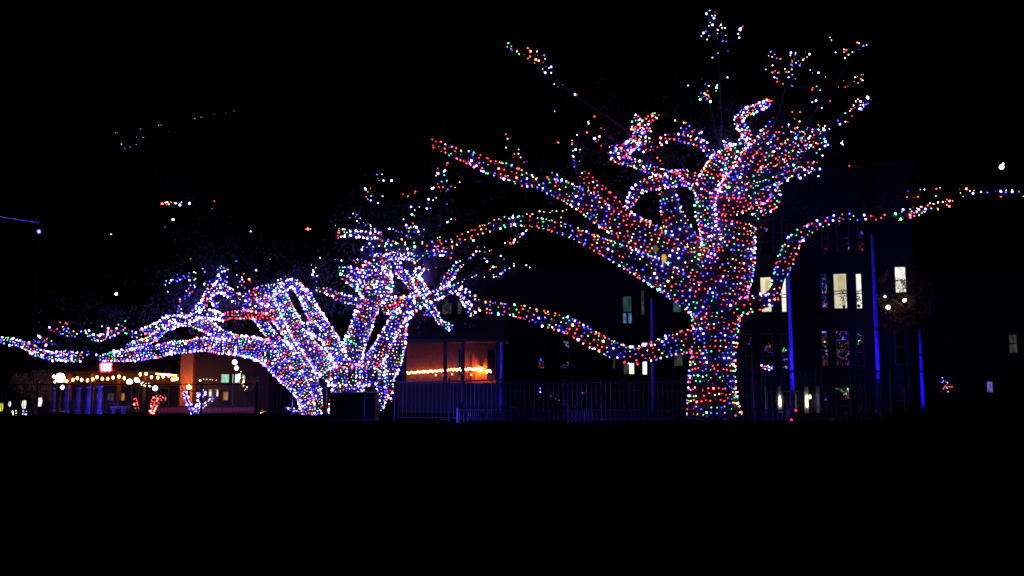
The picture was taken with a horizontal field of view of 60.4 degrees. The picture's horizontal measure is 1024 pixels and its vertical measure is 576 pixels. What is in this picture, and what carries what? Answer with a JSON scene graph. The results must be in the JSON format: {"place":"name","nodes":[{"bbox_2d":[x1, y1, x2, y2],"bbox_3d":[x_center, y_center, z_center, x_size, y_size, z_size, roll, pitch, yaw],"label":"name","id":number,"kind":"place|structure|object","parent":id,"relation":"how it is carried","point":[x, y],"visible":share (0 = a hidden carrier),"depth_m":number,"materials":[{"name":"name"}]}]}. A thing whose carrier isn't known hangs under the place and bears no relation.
{"place":"outdoors","nodes":[
{"label":"outdoors","id":0,"kind":"place"},
{"bbox_2d":[49,388,56,412],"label":"stone pillar","id":1,"kind":"structure","parent":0,"point":[53,396],"depth_m":38.64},
{"bbox_2d":[63,388,69,412],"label":"stone pillar","id":2,"kind":"structure","parent":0,"point":[66,401],"depth_m":38.38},
{"bbox_2d":[74,387,81,413],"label":"stone pillar","id":3,"kind":"structure","parent":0,"point":[78,397],"depth_m":38.14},
{"bbox_2d":[85,387,90,413],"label":"stone pillar","id":4,"kind":"structure","parent":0,"point":[88,397],"depth_m":37.88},
{"bbox_2d":[96,386,102,413],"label":"stone pillar","id":5,"kind":"structure","parent":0,"point":[99,411],"depth_m":37.64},
{"bbox_2d":[179,341,295,411],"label":"brick house","id":6,"kind":"structure","parent":0,"point":[215,368],"depth_m":46.75,"materials":[{"name":"brick"}]},
{"bbox_2d":[219,374,229,383],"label":"window","id":7,"kind":"structure","parent":6,"relation":"in","point":[225,378],"depth_m":46.72,"materials":[{"name":"glass"}]},
{"bbox_2d":[0,380,1023,575],"bbox_3d":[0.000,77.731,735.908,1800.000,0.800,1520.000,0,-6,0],"label":"ground","id":8,"kind":"structure","parent":0,"point":[385,494],"depth_m":11.36,"materials":[{"name":"black plant"}]},
{"bbox_2d":[8,367,57,412],"bbox_3d":[-22.708,4.950,41.710,2.192,2.372,2.164,0,-6,0],"label":"leafy tree","id":9,"kind":"object","parent":8,"relation":"on","point":[34,379],"visible":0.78,"depth_m":41.59,"materials":[{"name":"black plant"}]},
{"bbox_2d":[28,229,40,399],"bbox_3d":[-29.921,2.100,55.075,0.240,11.711,0.228,0,-6,0],"label":"street lamp","id":10,"kind":"object","parent":8,"relation":"on","point":[38,231],"visible":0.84,"depth_m":55.20,"materials":[{"name":"black metal"}]},
{"bbox_2d":[52,371,64,412],"bbox_3d":[-20.491,4.705,39.755,0.536,1.877,0.373,-3,-6,24],"label":"street lamp","id":11,"kind":"object","parent":8,"relation":"on","point":[60,377],"visible":0.93,"depth_m":39.68,"materials":[{"name":"black metal"}]},
{"bbox_2d":[0,339,180,412],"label":"restaurant","id":12,"kind":"structure","parent":8,"relation":"on","point":[87,367],"depth_m":48.32,"materials":[{"name":"paint"}]},
{"bbox_2d":[100,362,111,374],"bbox_3d":[-21.453,4.263,46.532,0.643,0.651,0.151,0,-6,0],"label":"neon sign","id":13,"kind":"object","parent":12,"relation":"attached to","point":[106,367],"visible":1,"depth_m":46.51,"materials":[{"name":"white metal"}]},
{"bbox_2d":[131,386,139,399],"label":"window","id":14,"kind":"structure","parent":12,"relation":"in","point":[132,392],"depth_m":49.52,"materials":[{"name":"black glass"}]},
{"bbox_2d":[157,387,169,405],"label":"window","id":15,"kind":"structure","parent":12,"relation":"in","point":[160,391],"depth_m":49.52,"materials":[{"name":"black glass"}]},
{"bbox_2d":[0,381,256,414],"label":"iron fence","id":16,"kind":"object","parent":8,"relation":"on","point":[92,384],"visible":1,"depth_m":36.72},
{"bbox_2d":[0,116,351,414],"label":"oak tree","id":17,"kind":"object","parent":8,"relation":"on","point":[270,357],"visible":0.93,"depth_m":36.72,"materials":[{"name":"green plant"}]},
{"bbox_2d":[0,336,80,361],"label":"string lights","id":18,"kind":"object","parent":17,"relation":"attached to","point":[43,351],"visible":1,"depth_m":35.90,"materials":[{"name":"multicoloured plastic"}]},
{"bbox_2d":[99,336,311,401],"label":"string lights","id":19,"kind":"object","parent":17,"relation":"attached to","point":[218,353],"visible":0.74,"depth_m":36.44,"materials":[{"name":"multicoloured plastic"}]},
{"bbox_2d":[141,315,293,349],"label":"string lights","id":20,"kind":"object","parent":17,"relation":"attached to","point":[206,331],"visible":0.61,"depth_m":36.69,"materials":[{"name":"multicoloured plastic"}]},
{"bbox_2d":[253,318,304,369],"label":"string lights","id":21,"kind":"object","parent":17,"relation":"attached to","point":[280,344],"visible":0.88,"depth_m":36.72,"materials":[{"name":"multicoloured plastic"}]},
{"bbox_2d":[273,291,335,376],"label":"string lights","id":22,"kind":"object","parent":17,"relation":"attached to","point":[311,337],"visible":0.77,"depth_m":36.77,"materials":[{"name":"multicoloured plastic"}]},
{"bbox_2d":[292,283,353,367],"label":"string lights","id":23,"kind":"object","parent":17,"relation":"attached to","point":[322,326],"visible":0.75,"depth_m":36.38,"materials":[{"name":"multicoloured plastic"}]},
{"bbox_2d":[183,390,214,413],"bbox_3d":[-13.415,4.891,37.699,1.363,1.054,0.075,0,-6,0],"label":"sapling","id":24,"kind":"object","parent":8,"relation":"on","point":[198,403],"visible":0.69,"depth_m":37.67,"materials":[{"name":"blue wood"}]},
{"bbox_2d":[156,406,254,412],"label":"garden wall","id":25,"kind":"structure","parent":8,"relation":"on","point":[173,409],"depth_m":40.14,"materials":[{"name":"brick"}]},
{"bbox_2d":[232,359,237,405],"bbox_3d":[-13.153,4.736,41.734,0.318,2.762,0.228,0,-6,0],"label":"street lamp","id":26,"kind":"object","parent":8,"relation":"on","point":[234,361],"visible":0.84,"depth_m":41.74,"materials":[{"name":"black metal"}]},
{"bbox_2d":[238,368,259,405],"bbox_3d":[-12.802,5.029,42.650,1.078,2.735,1.060,0,-6,0],"label":"leafy tree","id":27,"kind":"object","parent":8,"relation":"on","point":[248,380],"visible":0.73,"depth_m":42.60,"materials":[{"name":"black plant"}]},
{"bbox_2d":[256,381,326,414],"bbox_3d":[-9.125,4.532,36.427,2.990,1.450,0.100,0,-6,4],"label":"iron fence","id":28,"kind":"object","parent":8,"relation":"on","point":[284,390],"visible":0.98,"depth_m":36.42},
{"bbox_2d":[329,392,379,420],"bbox_3d":[-5.675,4.257,31.665,1.665,1.022,0.992,0,-6,0],"label":"utility cabinet","id":29,"kind":"object","parent":8,"relation":"on","point":[348,406],"visible":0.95,"depth_m":31.22,"materials":[{"name":"metal"}]},
{"bbox_2d":[333,385,394,421],"bbox_3d":[-5.209,4.057,30.972,2.166,1.278,0.095,0,-6,-3],"label":"handrail","id":30,"kind":"object","parent":8,"relation":"on","point":[364,398],"visible":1,"depth_m":30.98,"materials":[{"name":"metal"}]},
{"bbox_2d":[277,139,560,414],"bbox_3d":[-3.860,-0.346,37.327,12.215,11.841,3.514,0,-6,0],"label":"oak tree","id":31,"kind":"object","parent":8,"relation":"on","point":[427,257],"visible":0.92,"depth_m":36.43,"materials":[{"name":"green plant"}]},
{"bbox_2d":[323,364,377,386],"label":"string lights","id":32,"kind":"object","parent":31,"relation":"attached to","point":[347,378],"visible":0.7,"depth_m":36.03,"materials":[{"name":"multicoloured plastic"}]},
{"bbox_2d":[335,299,383,366],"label":"string lights","id":33,"kind":"object","parent":31,"relation":"attached to","point":[361,331],"visible":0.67,"depth_m":36.43,"materials":[{"name":"multicoloured plastic"}]},
{"bbox_2d":[361,254,392,296],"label":"string lights","id":34,"kind":"object","parent":31,"relation":"attached to","point":[380,277],"visible":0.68,"depth_m":36.30,"materials":[{"name":"multicoloured plastic"}]},
{"bbox_2d":[359,311,409,368],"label":"string lights","id":35,"kind":"object","parent":31,"relation":"attached to","point":[387,338],"visible":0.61,"depth_m":36.35,"materials":[{"name":"multicoloured plastic"}]},
{"bbox_2d":[376,313,412,407],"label":"string lights","id":36,"kind":"object","parent":31,"relation":"attached to","point":[390,357],"visible":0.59,"depth_m":36.73,"materials":[{"name":"multicoloured plastic"}]},
{"bbox_2d":[380,296,424,314],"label":"string lights","id":37,"kind":"object","parent":31,"relation":"attached to","point":[398,304],"visible":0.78,"depth_m":36.06,"materials":[{"name":"multicoloured plastic"}]},
{"bbox_2d":[395,376,503,420],"bbox_3d":[-2.229,3.920,31.263,3.882,1.610,0.100,0,-6,3],"label":"iron fence","id":38,"kind":"object","parent":8,"relation":"on","point":[419,382],"visible":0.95,"depth_m":31.25,"materials":[{"name":"metal"}]},
{"bbox_2d":[395,314,508,412],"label":"porch house","id":39,"kind":"structure","parent":8,"relation":"on","point":[466,346],"depth_m":44.26,"materials":[{"name":"brown wood"}]},
{"bbox_2d":[407,367,478,373],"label":"string lights","id":40,"kind":"object","parent":39,"relation":"attached to","point":[441,371],"visible":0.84,"depth_m":44.52,"materials":[{"name":"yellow plastic"}]},
{"bbox_2d":[457,349,460,376],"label":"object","id":41,"kind":"structure","parent":39,"relation":"in","point":[459,350],"depth_m":44.79,"materials":[{"name":"brown wood"}]},
{"bbox_2d":[486,349,495,376],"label":"window","id":42,"kind":"structure","parent":39,"relation":"in","point":[490,353],"depth_m":44.79,"materials":[{"name":"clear glass"}]},
{"bbox_2d":[500,342,502,378],"bbox_3d":[-0.516,4.413,42.773,0.380,3.958,0.370,0,-6,0],"label":"banner pole","id":43,"kind":"object","parent":8,"relation":"on","point":[501,359],"visible":0.45,"depth_m":42.81,"materials":[{"name":"metal"}]},
{"bbox_2d":[423,269,691,412],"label":"apartment building","id":44,"kind":"structure","parent":8,"relation":"on","point":[612,305],"depth_m":59.93,"materials":[{"name":"paint"}]},
{"bbox_2d":[537,341,545,369],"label":"window","id":45,"kind":"structure","parent":44,"relation":"in","point":[541,344],"depth_m":59.80,"materials":[{"name":"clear glass"}]},
{"bbox_2d":[537,388,547,412],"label":"window","id":46,"kind":"structure","parent":44,"relation":"in","point":[542,395],"depth_m":59.50,"materials":[{"name":"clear glass"}]},
{"bbox_2d":[559,341,569,369],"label":"window","id":47,"kind":"structure","parent":44,"relation":"in","point":[563,345],"depth_m":59.82,"materials":[{"name":"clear glass"}]},
{"bbox_2d":[580,388,587,412],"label":"window","id":48,"kind":"structure","parent":44,"relation":"in","point":[583,393],"depth_m":59.50,"materials":[{"name":"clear glass"}]},
{"bbox_2d":[622,345,629,375],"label":"window","id":49,"kind":"structure","parent":44,"relation":"in","point":[625,365],"depth_m":59.71,"materials":[{"name":"glass"}]},
{"bbox_2d":[622,296,632,312],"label":"window","id":50,"kind":"structure","parent":44,"relation":"in","point":[626,300],"depth_m":60.17,"materials":[{"name":"glass"}]},
{"bbox_2d":[628,345,635,375],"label":"window","id":51,"kind":"structure","parent":44,"relation":"in","point":[631,365],"depth_m":59.71,"materials":[{"name":"glass"}]},
{"bbox_2d":[640,290,645,316],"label":"window","id":52,"kind":"structure","parent":44,"relation":"in","point":[642,291],"depth_m":60.17,"materials":[{"name":"glass"}]},
{"bbox_2d":[641,342,648,375],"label":"window","id":53,"kind":"structure","parent":44,"relation":"in","point":[644,365],"depth_m":59.71,"materials":[{"name":"glass"}]},
{"bbox_2d":[672,300,682,313],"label":"window","id":54,"kind":"structure","parent":44,"relation":"in","point":[677,309],"depth_m":60.14,"materials":[{"name":"glass"}]},
{"bbox_2d":[673,354,683,367],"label":"window","id":55,"kind":"structure","parent":44,"relation":"in","point":[678,359],"depth_m":59.77,"materials":[{"name":"glass"}]},
{"bbox_2d":[502,378,685,421],"bbox_3d":[2.861,3.921,30.785,6.422,1.510,0.100,0,-6,0],"label":"iron fence","id":56,"kind":"object","parent":8,"relation":"on","point":[563,382],"visible":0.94,"depth_m":30.78,"materials":[{"name":"metal"}]},
{"bbox_2d":[456,406,789,422],"bbox_3d":[3.771,4.299,29.917,11.359,0.580,0.100,0,-6,0],"label":"railing","id":57,"kind":"object","parent":8,"relation":"on","point":[733,419],"visible":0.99,"depth_m":29.90,"materials":[{"name":"metal"}]},
{"bbox_2d":[649,295,654,412],"bbox_3d":[7.001,3.508,43.871,0.380,6.296,0.370,0,-6,0],"label":"banner pole","id":58,"kind":"object","parent":8,"relation":"on","point":[651,297],"visible":0.6,"depth_m":43.78,"materials":[{"name":"metal"}]},
{"bbox_2d":[397,0,1019,417],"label":"oak tree","id":59,"kind":"object","parent":8,"relation":"on","point":[729,256],"visible":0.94,"depth_m":33.51,"materials":[{"name":"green plant"}]},
{"bbox_2d":[432,139,538,187],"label":"string lights","id":60,"kind":"object","parent":59,"relation":"attached to","point":[493,168],"visible":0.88,"depth_m":33.37,"materials":[{"name":"multicoloured plastic"}]},
{"bbox_2d":[437,215,713,317],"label":"string lights","id":61,"kind":"object","parent":59,"relation":"attached to","point":[619,265],"visible":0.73,"depth_m":33.21,"materials":[{"name":"multicoloured plastic"}]},
{"bbox_2d":[461,289,706,364],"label":"string lights","id":62,"kind":"object","parent":59,"relation":"attached to","point":[599,333],"visible":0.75,"depth_m":32.36,"materials":[{"name":"multicoloured plastic"}]},
{"bbox_2d":[542,177,697,274],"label":"string lights","id":63,"kind":"object","parent":59,"relation":"attached to","point":[619,223],"visible":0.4,"depth_m":33.58,"materials":[{"name":"multicoloured plastic"}]},
{"bbox_2d":[616,114,642,157],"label":"string lights","id":64,"kind":"object","parent":59,"relation":"attached to","point":[630,139],"visible":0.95,"depth_m":33.33,"materials":[{"name":"multicoloured plastic"}]},
{"bbox_2d":[625,170,701,211],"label":"string lights","id":65,"kind":"object","parent":59,"relation":"attached to","point":[659,187],"visible":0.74,"depth_m":33.87,"materials":[{"name":"multicoloured plastic"}]},
{"bbox_2d":[694,161,729,258],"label":"string lights","id":66,"kind":"object","parent":59,"relation":"attached to","point":[719,189],"visible":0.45,"depth_m":33.72,"materials":[{"name":"multicoloured plastic"}]},
{"bbox_2d":[696,143,740,193],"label":"string lights","id":67,"kind":"object","parent":59,"relation":"attached to","point":[721,169],"visible":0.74,"depth_m":33.34,"materials":[{"name":"multicoloured plastic"}]},
{"bbox_2d":[687,219,755,415],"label":"string lights","id":68,"kind":"object","parent":59,"relation":"attached to","point":[723,322],"visible":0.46,"depth_m":33.19,"materials":[{"name":"multicoloured plastic"}]},
{"bbox_2d":[734,99,769,143],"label":"string lights","id":69,"kind":"object","parent":59,"relation":"attached to","point":[746,116],"visible":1,"depth_m":33.68,"materials":[{"name":"multicoloured plastic"}]},
{"bbox_2d":[728,213,857,317],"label":"string lights","id":70,"kind":"object","parent":59,"relation":"attached to","point":[784,269],"visible":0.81,"depth_m":32.66,"materials":[{"name":"multicoloured plastic"}]},
{"bbox_2d":[774,100,851,189],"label":"string lights","id":71,"kind":"object","parent":59,"relation":"attached to","point":[811,146],"visible":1,"depth_m":33.84,"materials":[{"name":"multicoloured plastic"}]},
{"bbox_2d":[752,227,765,412],"bbox_3d":[13.401,1.917,47.614,0.857,10.551,0.743,0,-6,0],"label":"street lamp","id":72,"kind":"object","parent":8,"relation":"on","point":[758,250],"visible":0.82,"depth_m":47.45,"materials":[{"name":"black metal"}]},
{"bbox_2d":[683,367,894,421],"bbox_3d":[9.687,3.727,30.780,7.356,1.895,0.100,0,-6,0],"label":"iron fence","id":73,"kind":"object","parent":8,"relation":"on","point":[821,372],"visible":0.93,"depth_m":30.78,"materials":[{"name":"metal"}]},
{"bbox_2d":[787,268,797,415],"bbox_3d":[11.388,2.127,35.971,0.380,6.142,0.370,0,-6,0],"label":"banner pole","id":74,"kind":"object","parent":8,"relation":"on","point":[792,410],"visible":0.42,"depth_m":35.88,"materials":[{"name":"metal"}]},
{"bbox_2d":[869,231,884,415],"bbox_3d":[14.906,1.408,36.045,0.380,7.588,0.370,0,-6,0],"label":"banner pole","id":75,"kind":"object","parent":8,"relation":"on","point":[876,329],"visible":0.9,"depth_m":35.96,"materials":[{"name":"metal"}]},
{"bbox_2d":[884,295,891,412],"bbox_3d":[19.247,3.612,44.866,0.317,6.522,0.228,0,-6,0],"label":"street lamp","id":76,"kind":"object","parent":8,"relation":"on","point":[889,341],"visible":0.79,"depth_m":44.91,"materials":[{"name":"black metal"}]},
{"bbox_2d":[871,262,937,412],"bbox_3d":[20.311,2.745,45.096,3.140,8.333,2.945,6,-8,-45],"label":"leafy tree","id":77,"kind":"object","parent":8,"relation":"on","point":[906,310],"visible":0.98,"depth_m":45.07,"materials":[{"name":"green plant"}]},
{"bbox_2d":[917,326,925,412],"bbox_3d":[18.993,3.816,40.824,0.380,4.094,0.370,0,-6,0],"label":"banner pole","id":78,"kind":"object","parent":8,"relation":"on","point":[921,371],"visible":0.87,"depth_m":40.76,"materials":[{"name":"metal"}]},
{"bbox_2d":[924,278,1023,412],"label":"apartment building","id":79,"kind":"structure","parent":8,"relation":"on","point":[975,338],"depth_m":55.30,"materials":[{"name":"paint"}]},
{"bbox_2d":[939,380,953,393],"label":"window","id":80,"kind":"structure","parent":79,"relation":"in","point":[943,387],"depth_m":55.42,"materials":[{"name":"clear glass"}]},
{"bbox_2d":[939,337,953,354],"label":"window","id":81,"kind":"structure","parent":79,"relation":"in","point":[946,348],"depth_m":55.66,"materials":[{"name":"black glass"}]},
{"bbox_2d":[986,381,994,393],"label":"window","id":82,"kind":"structure","parent":79,"relation":"in","point":[989,384],"depth_m":54.89,"materials":[{"name":"glass"}]},
{"bbox_2d":[1008,334,1019,354],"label":"window","id":83,"kind":"structure","parent":79,"relation":"in","point":[1012,338],"depth_m":54.86,"materials":[{"name":"glass"}]},
{"bbox_2d":[999,163,1008,277],"bbox_3d":[34.041,-0.133,60.331,0.297,17.231,0.299,-6,-8,43],"label":"street lamp","id":84,"kind":"object","parent":8,"relation":"on","point":[1001,166],"visible":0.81,"depth_m":60.77,"materials":[{"name":"black metal"}]},
{"bbox_2d":[0,0,1023,379],"label":"sky","id":85,"kind":"structure","parent":0,"point":[292,98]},
{"bbox_2d":[728,159,929,412],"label":"apartment building","id":86,"kind":"structure","parent":0,"point":[830,332],"depth_m":48.22,"materials":[{"name":"paint"}]},
{"bbox_2d":[745,334,752,370],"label":"window","id":87,"kind":"structure","parent":86,"relation":"in","point":[748,337],"depth_m":49.98,"materials":[{"name":"black glass"}]},
{"bbox_2d":[759,219,774,256],"bbox_3d":[14.495,-2.837,50.081,0.855,2.153,0.129,-3,-7,27],"label":"window","id":88,"kind":"structure","parent":86,"relation":"in","point":[769,246],"depth_m":50.09,"materials":[{"name":"black glass"}]},
{"bbox_2d":[760,276,773,313],"bbox_3d":[14.366,0.414,49.815,0.764,2.131,0.129,-3,-7,27],"label":"window","id":89,"kind":"structure","parent":86,"relation":"in","point":[769,310],"depth_m":49.86,"materials":[{"name":"glass"}]},
{"bbox_2d":[759,334,774,370],"bbox_3d":[14.328,3.626,49.503,0.849,2.108,0.129,-3,-7,27],"label":"window","id":90,"kind":"structure","parent":86,"relation":"in","point":[768,338],"depth_m":49.48,"materials":[{"name":"black glass"}]},
{"bbox_2d":[767,391,776,412],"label":"window","id":91,"kind":"structure","parent":86,"relation":"in","point":[770,406],"depth_m":49.17,"materials":[{"name":"black glass"}]},
{"bbox_2d":[780,277,787,313],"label":"window","id":92,"kind":"structure","parent":86,"relation":"in","point":[784,310],"depth_m":49.35,"materials":[{"name":"glass"}]},
{"bbox_2d":[781,219,787,247],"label":"window","id":93,"kind":"structure","parent":86,"relation":"in","point":[783,222],"depth_m":49.69,"materials":[{"name":"black glass"}]},
{"bbox_2d":[781,334,789,370],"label":"window","id":94,"kind":"structure","parent":86,"relation":"in","point":[784,337],"depth_m":49.08,"materials":[{"name":"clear glass"}]},
{"bbox_2d":[782,391,790,412],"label":"window","id":95,"kind":"structure","parent":86,"relation":"in","point":[783,392],"depth_m":48.82,"materials":[{"name":"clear glass"}]},
{"bbox_2d":[795,391,804,412],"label":"window","id":96,"kind":"structure","parent":86,"relation":"in","point":[799,410],"depth_m":48.45,"materials":[{"name":"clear glass"}]},
{"bbox_2d":[820,273,828,310],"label":"window","id":97,"kind":"structure","parent":86,"relation":"in","point":[823,276],"depth_m":48.39,"materials":[{"name":"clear glass"}]},
{"bbox_2d":[821,216,829,253],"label":"window","id":98,"kind":"structure","parent":86,"relation":"in","point":[825,243],"depth_m":48.64,"materials":[{"name":"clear glass"}]},
{"bbox_2d":[821,330,829,367],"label":"window","id":99,"kind":"structure","parent":86,"relation":"in","point":[824,333],"depth_m":48.11,"materials":[{"name":"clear glass"}]},
{"bbox_2d":[832,273,848,310],"bbox_3d":[17.895,0.211,47.989,0.833,2.060,0.129,-3,-7,27],"label":"window","id":100,"kind":"structure","parent":86,"relation":"in","point":[836,299],"depth_m":48.02,"materials":[{"name":"glass"}]},
{"bbox_2d":[835,387,849,412],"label":"window","id":101,"kind":"structure","parent":86,"relation":"in","point":[845,400],"depth_m":47.46,"materials":[{"name":"black glass"}]},
{"bbox_2d":[835,219,850,253],"bbox_3d":[18.112,-2.920,48.197,0.807,2.079,0.129,-3,-7,27],"label":"window","id":102,"kind":"structure","parent":86,"relation":"in","point":[843,241],"depth_m":48.20,"materials":[{"name":"black glass"}]},
{"bbox_2d":[835,330,850,367],"bbox_3d":[17.905,3.305,47.665,0.801,2.037,0.129,-3,-7,27],"label":"window","id":103,"kind":"structure","parent":86,"relation":"in","point":[841,336],"depth_m":47.69,"materials":[{"name":"multicoloured glass"}]},
{"bbox_2d":[855,273,863,310],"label":"window","id":104,"kind":"structure","parent":86,"relation":"in","point":[858,276],"depth_m":47.56,"materials":[{"name":"glass"}]},
{"bbox_2d":[857,387,863,412],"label":"window","id":105,"kind":"structure","parent":86,"relation":"in","point":[860,401],"depth_m":47.02,"materials":[{"name":"black glass"}]},
{"bbox_2d":[856,330,865,367],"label":"window","id":106,"kind":"structure","parent":86,"relation":"in","point":[860,336],"depth_m":47.26,"materials":[{"name":"black glass"}]},
{"bbox_2d":[857,216,865,253],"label":"window","id":107,"kind":"structure","parent":86,"relation":"in","point":[860,223],"depth_m":47.78,"materials":[{"name":"black glass"}]},
{"bbox_2d":[894,330,905,365],"bbox_3d":[20.467,3.172,46.337,0.691,1.902,0.129,-3,-7,27],"label":"window","id":108,"kind":"structure","parent":86,"relation":"in","point":[898,341],"depth_m":46.39,"materials":[{"name":"black glass"}]},
{"bbox_2d":[894,387,905,412],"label":"window","id":109,"kind":"structure","parent":86,"relation":"in","point":[899,392],"depth_m":46.17,"materials":[{"name":"black glass"}]},
{"bbox_2d":[894,266,907,294],"bbox_3d":[20.595,-0.402,46.638,0.693,1.526,0.129,-3,-7,27],"label":"window","id":110,"kind":"structure","parent":86,"relation":"in","point":[897,273],"depth_m":46.69,"materials":[{"name":"glass"}]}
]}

